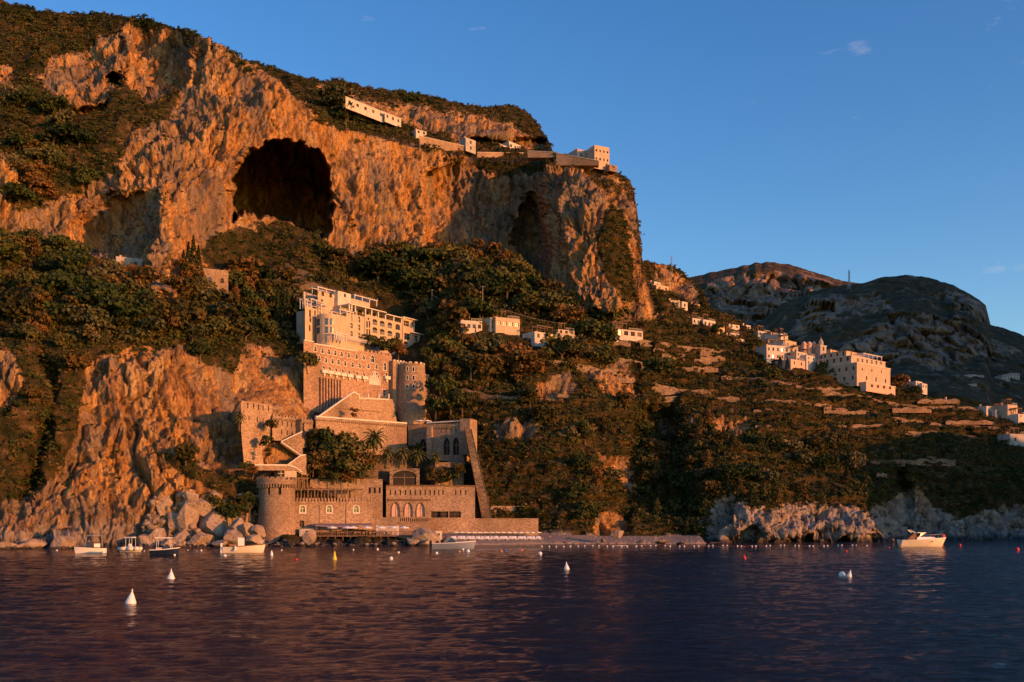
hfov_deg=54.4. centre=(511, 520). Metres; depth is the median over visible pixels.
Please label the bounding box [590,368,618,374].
terrace wall
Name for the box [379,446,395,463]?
palm tree
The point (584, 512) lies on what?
tree
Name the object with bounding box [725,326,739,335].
house
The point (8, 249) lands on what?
tree
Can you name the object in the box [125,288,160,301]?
tree
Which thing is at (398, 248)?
tree
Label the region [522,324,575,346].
bungalow
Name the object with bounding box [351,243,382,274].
tree
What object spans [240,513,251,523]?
boulder
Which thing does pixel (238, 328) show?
tree
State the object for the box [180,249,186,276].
cypress
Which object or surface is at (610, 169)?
shed
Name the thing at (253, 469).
tree
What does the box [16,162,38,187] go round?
tree
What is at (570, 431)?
tree
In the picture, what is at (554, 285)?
tree
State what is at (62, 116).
tree
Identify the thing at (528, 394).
tree
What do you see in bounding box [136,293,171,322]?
tree
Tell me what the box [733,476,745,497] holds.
tree
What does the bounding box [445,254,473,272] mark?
tree
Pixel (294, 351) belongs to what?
tree
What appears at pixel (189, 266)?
tree
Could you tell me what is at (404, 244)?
tree
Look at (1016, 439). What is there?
house
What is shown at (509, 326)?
villa
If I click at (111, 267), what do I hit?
tree
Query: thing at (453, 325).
tree
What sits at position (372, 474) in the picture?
terrace wall
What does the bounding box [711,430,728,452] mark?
tree
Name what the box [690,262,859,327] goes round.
mountain
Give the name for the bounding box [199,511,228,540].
boulder
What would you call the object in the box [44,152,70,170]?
tree
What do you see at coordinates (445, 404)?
tree
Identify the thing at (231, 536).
boulder
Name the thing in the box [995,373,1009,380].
valley house
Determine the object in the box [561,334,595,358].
tree
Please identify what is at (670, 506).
tree
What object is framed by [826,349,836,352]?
village house
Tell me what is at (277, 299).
cypress
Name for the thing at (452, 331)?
woodland
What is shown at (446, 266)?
tree
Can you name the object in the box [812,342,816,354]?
chimney turret
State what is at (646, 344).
contour wall
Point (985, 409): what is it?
house
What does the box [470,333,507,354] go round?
tree
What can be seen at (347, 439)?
tree
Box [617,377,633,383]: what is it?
terrace wall
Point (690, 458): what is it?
tree
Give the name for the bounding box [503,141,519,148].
villa
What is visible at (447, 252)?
tree
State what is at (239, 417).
palm tree
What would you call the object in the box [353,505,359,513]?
window
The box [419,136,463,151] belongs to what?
rampart
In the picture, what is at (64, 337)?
tree
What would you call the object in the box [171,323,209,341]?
tree
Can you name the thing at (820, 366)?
tree
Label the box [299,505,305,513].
window
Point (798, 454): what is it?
tree
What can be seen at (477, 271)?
tree
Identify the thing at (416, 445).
tree
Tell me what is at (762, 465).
tree
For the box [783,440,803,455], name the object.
tree
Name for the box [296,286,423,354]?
hotel
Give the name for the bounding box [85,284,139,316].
tree
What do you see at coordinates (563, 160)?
rampart
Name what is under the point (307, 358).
tree
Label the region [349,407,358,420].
tree
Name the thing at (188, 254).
cypress
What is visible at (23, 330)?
tree
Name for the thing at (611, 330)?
tree
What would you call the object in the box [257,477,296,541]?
shore tower
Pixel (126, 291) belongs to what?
tree
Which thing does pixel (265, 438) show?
tree
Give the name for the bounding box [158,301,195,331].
tree
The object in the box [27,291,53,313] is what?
tree
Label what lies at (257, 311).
tree
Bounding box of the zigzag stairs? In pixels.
[254,431,305,474]
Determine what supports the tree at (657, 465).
on the terrain
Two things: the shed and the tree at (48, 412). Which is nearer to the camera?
the tree at (48, 412)
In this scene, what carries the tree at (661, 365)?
on the terrain
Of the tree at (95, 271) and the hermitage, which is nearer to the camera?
the tree at (95, 271)
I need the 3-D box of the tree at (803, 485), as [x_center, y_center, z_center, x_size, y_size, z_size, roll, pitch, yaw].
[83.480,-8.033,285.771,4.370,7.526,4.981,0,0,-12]
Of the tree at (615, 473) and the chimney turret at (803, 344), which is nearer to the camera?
the tree at (615, 473)
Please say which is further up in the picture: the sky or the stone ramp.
the sky
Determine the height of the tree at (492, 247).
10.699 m
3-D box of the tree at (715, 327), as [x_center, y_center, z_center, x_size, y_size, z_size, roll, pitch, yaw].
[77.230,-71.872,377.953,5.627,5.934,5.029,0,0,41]
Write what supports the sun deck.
on the rubble
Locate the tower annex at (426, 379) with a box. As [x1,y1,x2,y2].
[425,374,429,396]
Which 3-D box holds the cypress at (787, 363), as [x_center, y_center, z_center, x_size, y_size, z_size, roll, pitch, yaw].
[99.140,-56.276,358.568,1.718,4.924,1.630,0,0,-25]
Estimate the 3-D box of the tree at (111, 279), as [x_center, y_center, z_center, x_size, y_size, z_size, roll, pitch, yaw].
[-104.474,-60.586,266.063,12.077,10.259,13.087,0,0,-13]
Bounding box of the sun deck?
[316,531,413,541]
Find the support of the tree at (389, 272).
on the terrain
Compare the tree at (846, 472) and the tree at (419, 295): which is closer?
the tree at (846, 472)
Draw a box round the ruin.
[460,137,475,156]
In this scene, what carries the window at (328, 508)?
in the shore palazzo
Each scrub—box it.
[0,2,1023,537]
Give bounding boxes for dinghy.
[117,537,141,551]
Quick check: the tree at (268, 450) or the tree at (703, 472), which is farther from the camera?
the tree at (703, 472)
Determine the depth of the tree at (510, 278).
332.82 m
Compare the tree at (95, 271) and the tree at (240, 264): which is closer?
the tree at (95, 271)
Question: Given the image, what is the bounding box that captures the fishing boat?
[220,538,265,552]
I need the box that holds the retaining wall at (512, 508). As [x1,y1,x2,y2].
[490,506,517,513]
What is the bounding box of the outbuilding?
[568,149,585,157]
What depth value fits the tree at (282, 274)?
320.91 m
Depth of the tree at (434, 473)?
260.86 m
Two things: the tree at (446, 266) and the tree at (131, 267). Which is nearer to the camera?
the tree at (131, 267)
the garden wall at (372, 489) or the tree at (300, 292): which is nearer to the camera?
the garden wall at (372, 489)
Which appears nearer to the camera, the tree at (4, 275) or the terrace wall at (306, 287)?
the tree at (4, 275)
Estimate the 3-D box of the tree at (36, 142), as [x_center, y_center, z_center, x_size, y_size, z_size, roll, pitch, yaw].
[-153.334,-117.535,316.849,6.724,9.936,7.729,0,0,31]
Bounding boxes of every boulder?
[0,541,17,548]
[12,539,47,548]
[48,535,76,548]
[137,534,152,544]
[147,527,166,546]
[156,495,173,517]
[160,539,176,546]
[167,511,178,534]
[169,529,189,542]
[176,500,199,530]
[182,498,216,516]
[183,490,198,500]
[186,532,214,545]
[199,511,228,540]
[210,490,219,495]
[211,540,227,546]
[223,530,243,545]
[224,515,237,525]
[228,517,244,531]
[239,523,253,538]
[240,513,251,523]
[245,534,264,544]
[249,525,265,538]
[302,529,316,545]
[407,537,419,545]
[411,527,439,545]
[418,539,432,545]
[610,530,623,538]
[654,540,668,543]
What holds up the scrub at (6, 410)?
on the terrain
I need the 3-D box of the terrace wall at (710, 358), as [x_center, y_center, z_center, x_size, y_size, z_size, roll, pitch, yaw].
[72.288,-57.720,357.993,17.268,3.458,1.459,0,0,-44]
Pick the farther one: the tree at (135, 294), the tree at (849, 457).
the tree at (849, 457)
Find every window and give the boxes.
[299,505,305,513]
[324,318,333,332]
[326,505,332,513]
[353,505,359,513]
[369,371,380,385]
[370,355,374,362]
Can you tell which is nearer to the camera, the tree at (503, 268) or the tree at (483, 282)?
the tree at (483, 282)
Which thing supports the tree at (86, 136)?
on the terrain
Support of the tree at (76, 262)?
on the terrain
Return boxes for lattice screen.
[376,525,398,534]
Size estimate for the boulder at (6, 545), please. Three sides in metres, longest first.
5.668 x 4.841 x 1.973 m
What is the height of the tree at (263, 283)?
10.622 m
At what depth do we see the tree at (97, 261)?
275.43 m
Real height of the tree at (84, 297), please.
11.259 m
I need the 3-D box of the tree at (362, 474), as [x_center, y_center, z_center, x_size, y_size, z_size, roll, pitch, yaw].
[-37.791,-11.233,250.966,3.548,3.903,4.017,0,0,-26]
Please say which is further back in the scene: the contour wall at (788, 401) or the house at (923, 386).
the house at (923, 386)
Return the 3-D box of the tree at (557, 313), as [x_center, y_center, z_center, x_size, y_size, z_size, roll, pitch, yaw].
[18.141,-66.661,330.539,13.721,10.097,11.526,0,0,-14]
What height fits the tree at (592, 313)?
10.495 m
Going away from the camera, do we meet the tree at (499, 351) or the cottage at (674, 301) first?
the tree at (499, 351)
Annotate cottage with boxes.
[648,280,660,284]
[651,284,668,290]
[668,298,679,307]
[677,300,687,310]
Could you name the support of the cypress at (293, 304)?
on the terrain
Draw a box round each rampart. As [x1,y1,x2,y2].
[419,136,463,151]
[477,152,522,157]
[528,150,555,160]
[556,153,598,168]
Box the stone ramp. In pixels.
[464,426,491,517]
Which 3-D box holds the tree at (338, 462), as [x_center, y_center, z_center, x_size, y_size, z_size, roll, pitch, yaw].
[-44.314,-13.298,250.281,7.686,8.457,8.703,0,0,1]
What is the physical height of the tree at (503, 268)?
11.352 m
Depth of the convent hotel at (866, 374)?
366.51 m
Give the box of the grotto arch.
[390,468,419,484]
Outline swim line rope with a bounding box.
[543,546,605,546]
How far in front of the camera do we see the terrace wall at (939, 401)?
375.82 m
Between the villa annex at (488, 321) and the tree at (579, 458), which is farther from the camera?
the villa annex at (488, 321)
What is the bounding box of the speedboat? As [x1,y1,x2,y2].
[429,536,475,548]
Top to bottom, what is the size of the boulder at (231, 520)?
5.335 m
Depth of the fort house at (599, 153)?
389.60 m
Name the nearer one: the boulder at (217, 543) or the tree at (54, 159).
the boulder at (217, 543)
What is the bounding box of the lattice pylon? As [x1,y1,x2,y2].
[847,270,850,289]
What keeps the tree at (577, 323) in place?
on the terrain
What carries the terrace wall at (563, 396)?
on the terrain
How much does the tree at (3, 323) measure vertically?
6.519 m
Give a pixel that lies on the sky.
(870, 139)
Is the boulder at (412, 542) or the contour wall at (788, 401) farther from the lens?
the contour wall at (788, 401)
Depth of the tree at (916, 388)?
378.21 m
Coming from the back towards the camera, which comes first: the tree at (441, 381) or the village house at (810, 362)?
the village house at (810, 362)
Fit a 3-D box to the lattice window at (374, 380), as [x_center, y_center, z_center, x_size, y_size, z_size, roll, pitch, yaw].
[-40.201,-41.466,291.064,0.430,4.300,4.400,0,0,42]
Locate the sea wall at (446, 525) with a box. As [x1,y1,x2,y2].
[430,518,538,535]
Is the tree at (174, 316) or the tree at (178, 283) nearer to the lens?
the tree at (174, 316)
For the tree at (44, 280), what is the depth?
253.85 m
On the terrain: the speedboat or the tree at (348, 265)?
the tree at (348, 265)
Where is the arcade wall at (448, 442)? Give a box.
[408,418,476,464]
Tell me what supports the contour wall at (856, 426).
on the terrain
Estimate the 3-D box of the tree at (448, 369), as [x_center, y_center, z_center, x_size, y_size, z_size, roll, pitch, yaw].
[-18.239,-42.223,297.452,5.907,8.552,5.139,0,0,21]
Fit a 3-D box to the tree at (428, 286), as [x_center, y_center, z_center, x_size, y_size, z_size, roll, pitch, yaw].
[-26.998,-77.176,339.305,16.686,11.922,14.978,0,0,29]
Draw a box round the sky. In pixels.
[4,0,1023,335]
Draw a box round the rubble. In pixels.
[0,492,1021,548]
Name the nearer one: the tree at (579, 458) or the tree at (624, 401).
the tree at (579, 458)
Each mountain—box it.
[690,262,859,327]
[756,275,1023,413]
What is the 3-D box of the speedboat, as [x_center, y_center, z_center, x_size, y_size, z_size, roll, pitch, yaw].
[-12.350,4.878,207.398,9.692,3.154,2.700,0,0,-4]
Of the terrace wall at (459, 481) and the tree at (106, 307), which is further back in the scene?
the terrace wall at (459, 481)
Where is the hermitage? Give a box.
[203,268,227,295]
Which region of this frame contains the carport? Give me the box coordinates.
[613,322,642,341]
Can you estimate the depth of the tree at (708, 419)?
304.61 m
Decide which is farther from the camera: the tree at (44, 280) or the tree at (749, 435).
the tree at (749, 435)
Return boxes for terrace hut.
[115,255,141,268]
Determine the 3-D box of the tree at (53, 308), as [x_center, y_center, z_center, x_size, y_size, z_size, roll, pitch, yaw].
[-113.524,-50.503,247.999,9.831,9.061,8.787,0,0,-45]
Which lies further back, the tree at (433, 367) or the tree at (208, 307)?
the tree at (433, 367)
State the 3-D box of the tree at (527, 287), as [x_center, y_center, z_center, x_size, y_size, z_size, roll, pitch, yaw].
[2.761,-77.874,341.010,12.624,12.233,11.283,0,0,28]
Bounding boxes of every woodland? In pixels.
[0,7,1023,528]
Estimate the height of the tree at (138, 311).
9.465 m
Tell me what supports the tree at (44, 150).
on the terrain
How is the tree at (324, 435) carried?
on the terrain
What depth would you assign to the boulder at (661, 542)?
245.95 m
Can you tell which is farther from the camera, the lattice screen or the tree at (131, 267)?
the tree at (131, 267)
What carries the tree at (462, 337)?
on the terrain
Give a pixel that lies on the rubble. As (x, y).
(150, 525)
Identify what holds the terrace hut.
on the terrain
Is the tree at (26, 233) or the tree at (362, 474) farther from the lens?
the tree at (26, 233)
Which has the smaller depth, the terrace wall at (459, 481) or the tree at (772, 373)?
the terrace wall at (459, 481)
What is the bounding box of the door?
[382,389,385,396]
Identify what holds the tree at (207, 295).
on the terrain
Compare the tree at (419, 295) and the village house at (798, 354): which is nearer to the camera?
the tree at (419, 295)
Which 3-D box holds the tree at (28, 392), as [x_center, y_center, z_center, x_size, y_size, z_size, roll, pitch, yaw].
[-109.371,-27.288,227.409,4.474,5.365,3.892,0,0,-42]
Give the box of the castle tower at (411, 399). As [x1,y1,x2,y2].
[397,361,426,425]
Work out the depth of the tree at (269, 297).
307.06 m
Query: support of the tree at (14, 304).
on the terrain
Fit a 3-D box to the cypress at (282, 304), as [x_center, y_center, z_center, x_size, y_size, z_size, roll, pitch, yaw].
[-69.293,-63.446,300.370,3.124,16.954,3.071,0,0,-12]
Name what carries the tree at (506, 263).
on the terrain
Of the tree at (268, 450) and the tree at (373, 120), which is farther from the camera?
the tree at (373, 120)
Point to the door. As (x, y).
(383, 390)
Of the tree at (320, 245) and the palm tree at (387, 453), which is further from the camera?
the tree at (320, 245)
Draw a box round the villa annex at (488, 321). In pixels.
[482,317,492,331]
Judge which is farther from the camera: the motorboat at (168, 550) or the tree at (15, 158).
the tree at (15, 158)
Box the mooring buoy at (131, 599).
[125,589,135,603]
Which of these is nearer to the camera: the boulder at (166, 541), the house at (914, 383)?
the boulder at (166, 541)
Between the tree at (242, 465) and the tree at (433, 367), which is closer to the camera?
the tree at (242, 465)
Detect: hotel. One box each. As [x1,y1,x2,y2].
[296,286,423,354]
[815,350,894,395]
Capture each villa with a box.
[345,97,384,124]
[458,313,481,333]
[492,309,519,336]
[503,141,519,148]
[687,312,701,324]
[698,313,714,325]
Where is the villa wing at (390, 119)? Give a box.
[385,112,401,126]
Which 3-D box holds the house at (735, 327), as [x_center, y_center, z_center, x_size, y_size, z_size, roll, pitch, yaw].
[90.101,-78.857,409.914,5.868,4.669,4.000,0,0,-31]
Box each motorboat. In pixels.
[74,535,108,552]
[149,537,179,555]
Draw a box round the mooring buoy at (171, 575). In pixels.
[167,569,174,578]
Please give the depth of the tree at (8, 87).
334.82 m
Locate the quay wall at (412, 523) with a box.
[373,517,429,538]
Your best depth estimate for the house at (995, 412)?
377.27 m
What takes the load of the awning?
on the sun deck
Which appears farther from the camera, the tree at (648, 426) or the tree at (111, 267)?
the tree at (648, 426)
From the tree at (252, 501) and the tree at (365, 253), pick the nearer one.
the tree at (252, 501)
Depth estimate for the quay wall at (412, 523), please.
248.79 m
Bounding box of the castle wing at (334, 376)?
[303,340,404,412]
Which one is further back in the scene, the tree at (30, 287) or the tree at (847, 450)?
the tree at (847, 450)
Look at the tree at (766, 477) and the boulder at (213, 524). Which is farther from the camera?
the tree at (766, 477)
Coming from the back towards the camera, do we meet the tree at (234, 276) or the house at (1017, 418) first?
the house at (1017, 418)
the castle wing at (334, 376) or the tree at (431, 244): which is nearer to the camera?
the castle wing at (334, 376)
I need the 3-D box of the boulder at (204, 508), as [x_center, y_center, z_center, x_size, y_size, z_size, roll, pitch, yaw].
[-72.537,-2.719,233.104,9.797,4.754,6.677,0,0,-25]
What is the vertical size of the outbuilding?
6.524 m
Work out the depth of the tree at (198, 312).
265.13 m
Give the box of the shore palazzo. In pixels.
[295,474,372,533]
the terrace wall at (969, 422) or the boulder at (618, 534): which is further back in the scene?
the terrace wall at (969, 422)
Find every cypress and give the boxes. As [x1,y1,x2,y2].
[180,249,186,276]
[185,241,191,270]
[190,234,197,278]
[195,244,202,269]
[273,286,280,322]
[277,282,287,329]
[283,289,291,329]
[288,293,295,328]
[778,355,782,368]
[785,357,788,370]
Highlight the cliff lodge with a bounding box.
[241,401,312,489]
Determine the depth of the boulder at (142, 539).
222.07 m
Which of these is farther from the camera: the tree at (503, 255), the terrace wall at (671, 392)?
the tree at (503, 255)
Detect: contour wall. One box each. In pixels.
[285,263,311,276]
[294,276,324,290]
[462,388,518,402]
[551,360,595,371]
[588,337,713,352]
[595,357,649,368]
[652,384,731,402]
[662,353,711,365]
[721,375,779,384]
[753,399,810,404]
[795,385,1000,418]
[823,407,1002,429]
[837,424,974,438]
[841,458,955,466]
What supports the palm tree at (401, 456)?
on the terrain
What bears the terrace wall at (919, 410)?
on the terrain
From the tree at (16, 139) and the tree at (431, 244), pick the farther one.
the tree at (431, 244)
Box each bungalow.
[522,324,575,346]
[553,322,574,335]
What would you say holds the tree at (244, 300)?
on the terrain
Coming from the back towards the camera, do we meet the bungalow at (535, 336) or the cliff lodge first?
the bungalow at (535, 336)
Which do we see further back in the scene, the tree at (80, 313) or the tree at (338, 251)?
the tree at (338, 251)
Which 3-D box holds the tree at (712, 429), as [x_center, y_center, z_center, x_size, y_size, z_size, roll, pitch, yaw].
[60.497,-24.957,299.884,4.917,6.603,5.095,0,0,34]
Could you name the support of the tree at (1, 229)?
on the terrain
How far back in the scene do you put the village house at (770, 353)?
371.35 m
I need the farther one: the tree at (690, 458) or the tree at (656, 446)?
the tree at (656, 446)
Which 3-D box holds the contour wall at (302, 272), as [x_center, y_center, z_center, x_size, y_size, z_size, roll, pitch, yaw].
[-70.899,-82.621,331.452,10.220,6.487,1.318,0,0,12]
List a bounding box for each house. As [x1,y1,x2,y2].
[586,145,608,171]
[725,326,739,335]
[727,322,739,329]
[752,325,768,339]
[756,339,797,362]
[763,332,779,339]
[764,328,787,341]
[767,335,790,345]
[775,353,804,371]
[780,340,795,345]
[786,345,806,359]
[799,349,815,370]
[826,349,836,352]
[903,379,921,388]
[917,383,926,394]
[963,372,976,377]
[974,404,992,416]
[989,403,999,417]
[993,398,1017,420]
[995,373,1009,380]
[997,427,1023,445]
[1004,371,1019,379]
[1010,407,1023,422]
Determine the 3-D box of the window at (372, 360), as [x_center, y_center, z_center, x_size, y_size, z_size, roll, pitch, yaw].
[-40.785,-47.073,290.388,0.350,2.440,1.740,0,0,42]
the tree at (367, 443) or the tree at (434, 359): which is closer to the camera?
the tree at (367, 443)
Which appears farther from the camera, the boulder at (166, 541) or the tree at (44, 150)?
the tree at (44, 150)
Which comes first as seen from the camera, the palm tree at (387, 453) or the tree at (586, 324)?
the palm tree at (387, 453)
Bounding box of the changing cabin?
[299,529,313,535]
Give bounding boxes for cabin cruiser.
[894,529,945,546]
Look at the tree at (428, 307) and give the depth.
328.79 m
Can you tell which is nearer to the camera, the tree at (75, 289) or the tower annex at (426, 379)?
the tree at (75, 289)
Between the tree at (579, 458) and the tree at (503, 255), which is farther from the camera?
the tree at (503, 255)
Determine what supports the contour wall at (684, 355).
on the terrain
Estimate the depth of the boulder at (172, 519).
229.25 m
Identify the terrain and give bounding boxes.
[0,0,1023,547]
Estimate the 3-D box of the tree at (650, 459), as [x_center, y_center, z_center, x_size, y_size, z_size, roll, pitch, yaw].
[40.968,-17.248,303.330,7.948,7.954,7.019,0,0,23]
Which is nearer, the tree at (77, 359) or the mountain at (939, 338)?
the tree at (77, 359)
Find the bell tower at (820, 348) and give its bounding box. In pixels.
[816,338,825,362]
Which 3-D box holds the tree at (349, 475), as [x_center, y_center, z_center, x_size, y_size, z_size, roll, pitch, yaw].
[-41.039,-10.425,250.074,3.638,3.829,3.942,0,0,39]
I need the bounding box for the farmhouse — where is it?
[412,128,426,138]
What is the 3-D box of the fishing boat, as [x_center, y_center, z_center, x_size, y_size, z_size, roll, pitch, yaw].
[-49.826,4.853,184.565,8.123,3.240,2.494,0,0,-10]
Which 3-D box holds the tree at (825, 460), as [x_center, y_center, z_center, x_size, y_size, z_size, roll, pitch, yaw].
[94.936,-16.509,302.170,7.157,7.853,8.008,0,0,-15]
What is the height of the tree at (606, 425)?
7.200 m
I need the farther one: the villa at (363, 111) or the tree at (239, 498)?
the villa at (363, 111)
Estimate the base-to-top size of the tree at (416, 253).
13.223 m
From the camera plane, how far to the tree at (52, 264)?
270.37 m
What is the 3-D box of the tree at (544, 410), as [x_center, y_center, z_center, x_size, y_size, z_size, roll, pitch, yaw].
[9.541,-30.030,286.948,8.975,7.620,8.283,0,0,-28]
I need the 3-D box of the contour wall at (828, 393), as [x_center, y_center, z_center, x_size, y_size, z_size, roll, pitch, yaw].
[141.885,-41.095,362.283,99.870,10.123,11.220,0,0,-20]
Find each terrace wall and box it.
[290,284,312,289]
[315,391,396,422]
[315,416,406,456]
[339,470,378,478]
[372,459,406,483]
[430,462,463,484]
[557,394,570,397]
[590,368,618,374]
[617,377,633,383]
[654,389,710,394]
[660,396,739,402]
[683,366,717,372]
[700,350,731,356]
[700,356,724,361]
[755,424,772,429]
[814,403,831,406]
[817,387,841,390]
[876,473,886,477]
[892,407,931,413]
[917,398,959,403]
[946,420,995,424]
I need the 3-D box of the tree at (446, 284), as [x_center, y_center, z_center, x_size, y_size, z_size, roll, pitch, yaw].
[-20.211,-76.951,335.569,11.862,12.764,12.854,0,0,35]
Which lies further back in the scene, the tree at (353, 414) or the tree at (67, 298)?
the tree at (353, 414)
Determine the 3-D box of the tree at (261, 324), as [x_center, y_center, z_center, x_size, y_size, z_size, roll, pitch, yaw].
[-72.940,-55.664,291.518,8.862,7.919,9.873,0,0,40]
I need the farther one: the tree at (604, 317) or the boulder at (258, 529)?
the tree at (604, 317)
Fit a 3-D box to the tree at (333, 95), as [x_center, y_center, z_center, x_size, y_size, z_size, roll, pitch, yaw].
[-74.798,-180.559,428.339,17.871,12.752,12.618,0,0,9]
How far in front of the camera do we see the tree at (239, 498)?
233.26 m
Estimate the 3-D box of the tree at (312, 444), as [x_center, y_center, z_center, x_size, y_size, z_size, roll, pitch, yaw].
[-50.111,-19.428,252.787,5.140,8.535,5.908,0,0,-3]
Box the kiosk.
[434,531,442,539]
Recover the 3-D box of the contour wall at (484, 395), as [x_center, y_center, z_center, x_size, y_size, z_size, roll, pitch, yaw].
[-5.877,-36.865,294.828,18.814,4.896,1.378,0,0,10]
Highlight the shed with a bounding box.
[603,163,616,174]
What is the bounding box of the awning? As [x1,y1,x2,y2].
[313,523,372,534]
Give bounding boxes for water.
[0,539,1023,681]
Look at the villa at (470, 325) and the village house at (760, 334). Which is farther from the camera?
the village house at (760, 334)
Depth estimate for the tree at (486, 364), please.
296.92 m
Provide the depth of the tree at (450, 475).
261.93 m
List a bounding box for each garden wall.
[310,479,382,516]
[386,485,475,534]
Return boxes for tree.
[0,82,22,99]
[0,181,43,205]
[0,227,9,235]
[0,230,29,256]
[0,237,25,264]
[0,267,17,287]
[0,286,37,322]
[0,321,6,336]
[2,85,37,110]
[3,131,36,150]
[3,153,37,177]
[4,322,31,337]
[7,228,45,249]
[7,282,50,306]
[9,267,48,290]
[9,323,44,339]
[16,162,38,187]
[21,133,40,149]
[23,141,64,159]
[23,234,42,261]
[23,389,43,410]
[26,311,51,334]
[27,176,60,206]
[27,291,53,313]
[32,269,66,290]
[33,159,55,181]
[34,254,64,270]
[36,93,69,118]
[36,273,75,299]
[37,234,91,254]
[37,299,72,326]
[37,407,52,426]
[40,125,67,145]
[43,246,78,266]
[44,109,76,127]
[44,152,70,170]
[46,268,87,290]
[51,332,75,349]
[52,123,81,145]
[55,120,98,145]
[56,295,84,323]
[58,251,94,275]
[59,286,82,302]
[60,349,91,371]
[61,304,101,323]
[62,246,94,261]
[64,281,111,307]
[73,162,101,197]
[77,266,130,290]
[77,323,104,345]
[79,253,102,268]
[83,261,98,278]
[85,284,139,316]
[85,308,115,333]
[87,277,130,302]
[92,305,109,311]
[93,257,109,274]
[100,259,133,278]
[101,275,145,294]
[109,298,160,326]
[112,317,133,334]
[116,262,145,282]
[121,278,149,291]
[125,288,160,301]
[129,315,165,342]
[133,265,171,288]
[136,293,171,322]
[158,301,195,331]
[166,275,202,301]
[170,296,206,323]
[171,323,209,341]
[173,258,197,279]
[173,442,199,464]
[184,338,212,363]
[187,286,221,305]
[191,270,204,282]
[192,275,217,289]
[195,300,231,316]
[195,315,235,335]
[203,494,229,508]
[204,303,246,334]
[207,288,245,312]
[214,501,240,526]
[224,255,263,279]
[226,495,247,514]
[228,268,251,289]
[228,318,247,335]
[229,296,252,315]
[231,285,241,298]
[233,321,257,341]
[233,411,245,430]
[236,491,258,520]
[237,461,251,474]
[238,304,267,321]
[239,286,267,306]
[240,274,259,290]
[246,316,278,336]
[246,465,258,476]
[250,263,277,281]
[252,277,287,294]
[255,299,275,320]
[259,286,290,302]
[259,435,273,445]
[262,419,277,432]
[264,448,271,456]
[265,299,303,319]
[272,321,299,338]
[276,268,297,286]
[284,266,296,281]
[284,287,305,297]
[289,297,304,311]
[289,348,299,357]
[295,351,319,373]
[305,428,319,452]
[305,449,338,480]
[306,454,321,476]
[306,466,312,474]
[308,427,341,453]
[314,241,332,259]
[316,85,359,106]
[316,430,368,471]
[316,469,331,482]
[321,451,348,483]
[325,245,349,271]
[326,471,342,485]
[329,101,359,121]
[337,253,356,278]
[339,453,374,481]
[340,439,371,471]
[341,471,355,485]
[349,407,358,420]
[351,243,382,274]
[352,451,378,473]
[355,248,405,284]
[355,469,368,482]
[360,334,381,350]
[362,428,387,453]
[367,108,380,124]
[368,239,400,257]
[377,336,402,352]
[378,264,410,289]
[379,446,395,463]
[390,342,408,359]
[392,266,435,290]
[393,447,410,464]
[394,241,413,255]
[395,246,408,265]
[399,244,436,267]
[405,289,432,306]
[407,278,450,295]
[408,443,422,451]
[408,447,426,465]
[414,299,437,319]
[417,263,439,272]
[417,346,432,360]
[422,393,441,420]
[424,241,473,264]
[424,331,475,354]
[424,352,443,373]
[424,372,456,398]
[424,466,449,484]
[425,242,444,262]
[425,327,446,341]
[425,354,451,374]
[427,261,454,274]
[427,268,456,279]
[429,451,442,465]
[432,388,468,422]
[433,273,467,296]
[435,298,474,324]
[435,347,460,370]
[439,467,458,484]
[440,282,481,305]
[441,365,460,392]
[443,322,468,338]
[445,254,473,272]
[448,266,489,284]
[448,413,462,423]
[449,390,474,417]
[452,462,465,477]
[454,333,477,349]
[455,348,471,372]
[456,257,505,281]
[458,295,502,320]
[461,354,488,371]
[462,238,484,262]
[463,352,509,386]
[469,274,503,300]
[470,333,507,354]
[482,241,501,265]
[488,269,525,299]
[491,341,531,366]
[494,254,530,273]
[497,248,519,261]
[497,265,511,272]
[504,274,531,296]
[506,347,544,374]
[508,260,542,280]
[511,290,540,314]
[511,364,526,384]
[514,385,538,406]
[519,287,553,314]
[526,276,547,290]
[528,403,560,422]
[535,350,550,366]
[537,279,564,296]
[538,331,582,360]
[541,290,573,322]
[549,304,587,326]
[553,287,581,305]
[559,426,580,443]
[560,314,591,331]
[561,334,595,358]
[564,482,584,501]
[568,452,593,472]
[570,318,605,336]
[572,419,595,444]
[575,307,598,321]
[575,500,600,521]
[586,344,619,368]
[587,303,633,321]
[588,465,605,486]
[589,321,619,346]
[599,414,613,432]
[603,467,628,487]
[612,436,622,459]
[616,390,633,409]
[633,451,658,466]
[636,422,656,439]
[636,468,666,486]
[640,439,670,456]
[642,437,656,449]
[645,356,675,375]
[650,456,663,473]
[651,498,663,515]
[654,498,684,513]
[663,427,675,444]
[674,421,703,436]
[683,455,700,475]
[689,425,705,443]
[693,466,718,479]
[695,415,706,432]
[698,477,725,497]
[699,409,713,424]
[699,497,712,518]
[700,449,713,466]
[709,427,716,441]
[711,324,723,333]
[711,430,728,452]
[712,462,745,485]
[724,426,731,440]
[726,433,740,451]
[729,461,761,479]
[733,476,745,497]
[736,427,775,442]
[744,487,759,508]
[747,468,779,491]
[750,464,766,473]
[752,433,769,456]
[762,366,783,379]
[771,477,784,492]
[771,486,783,507]
[773,430,784,447]
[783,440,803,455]
[788,473,798,489]
[789,429,796,442]
[792,448,816,465]
[793,479,809,499]
[805,435,828,450]
[814,361,827,373]
[815,453,838,470]
[820,431,835,447]
[833,451,843,465]
[839,451,867,469]
[840,466,852,485]
[845,420,855,435]
[845,444,851,452]
[852,474,872,488]
[890,373,909,387]
[906,384,923,394]
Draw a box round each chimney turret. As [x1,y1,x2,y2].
[801,342,806,352]
[807,341,811,354]
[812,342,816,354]

